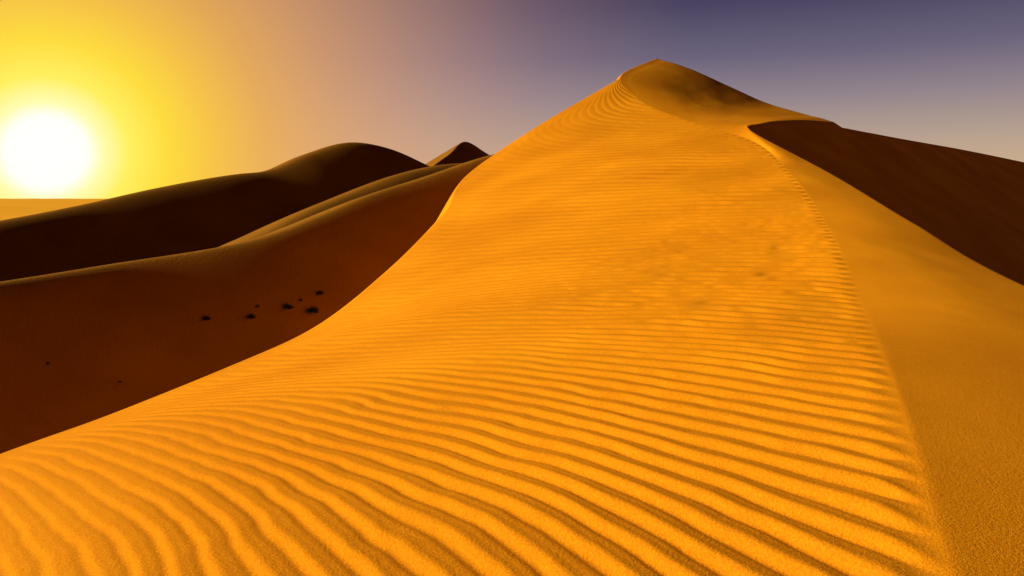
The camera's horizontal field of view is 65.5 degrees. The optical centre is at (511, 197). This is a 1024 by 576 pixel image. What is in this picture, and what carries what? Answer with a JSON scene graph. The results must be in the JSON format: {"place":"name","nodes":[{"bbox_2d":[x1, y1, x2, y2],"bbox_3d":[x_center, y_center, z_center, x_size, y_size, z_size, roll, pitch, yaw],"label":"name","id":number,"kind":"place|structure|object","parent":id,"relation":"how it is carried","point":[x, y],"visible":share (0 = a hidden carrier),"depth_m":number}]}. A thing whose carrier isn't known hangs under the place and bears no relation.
{"place":"outdoors","nodes":[
{"label":"outdoors","id":0,"kind":"place"},
{"bbox_2d":[0,199,104,219],"bbox_3d":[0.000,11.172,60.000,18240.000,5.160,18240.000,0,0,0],"label":"desert ground","id":1,"kind":"structure","parent":0,"point":[12,208],"depth_m":1334.37},
{"bbox_2d":[0,142,429,281],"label":"sand dune","id":2,"kind":"structure","parent":0,"point":[199,215],"depth_m":98.10},
{"bbox_2d":[0,154,493,453],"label":"sand dune","id":3,"kind":"structure","parent":0,"point":[142,330],"depth_m":48.20},
{"bbox_2d":[284,303,293,309],"bbox_3d":[-14.290,6.890,50.636,0.984,0.432,0.982,0,0,0],"label":"desert shrub","id":4,"kind":"object","parent":3,"relation":"on","point":[288,306],"visible":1,"depth_m":50.60},
{"bbox_2d":[304,305,318,312],"bbox_3d":[-12.870,7.147,51.008,1.197,0.515,1.230,0,0,0],"label":"desert shrub","id":5,"kind":"object","parent":3,"relation":"on","point":[314,309],"visible":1,"depth_m":50.90},
{"bbox_2d":[219,163,461,246],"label":"sand dune","id":6,"kind":"structure","parent":0,"point":[385,183],"depth_m":81.59},
{"bbox_2d":[426,142,488,165],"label":"sand dune","id":7,"kind":"structure","parent":0,"point":[462,152],"depth_m":153.65},
{"bbox_2d":[0,59,1023,575],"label":"sand dune","id":8,"kind":"structure","parent":0,"point":[656,317],"depth_m":7.57},
{"bbox_2d":[0,0,1023,198],"label":"sky","id":9,"kind":"structure","parent":0,"point":[100,99]},
{"bbox_2d":[843,128,1023,252],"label":"sand dune","id":10,"kind":"structure","parent":0,"point":[986,190],"depth_m":74.49}
]}

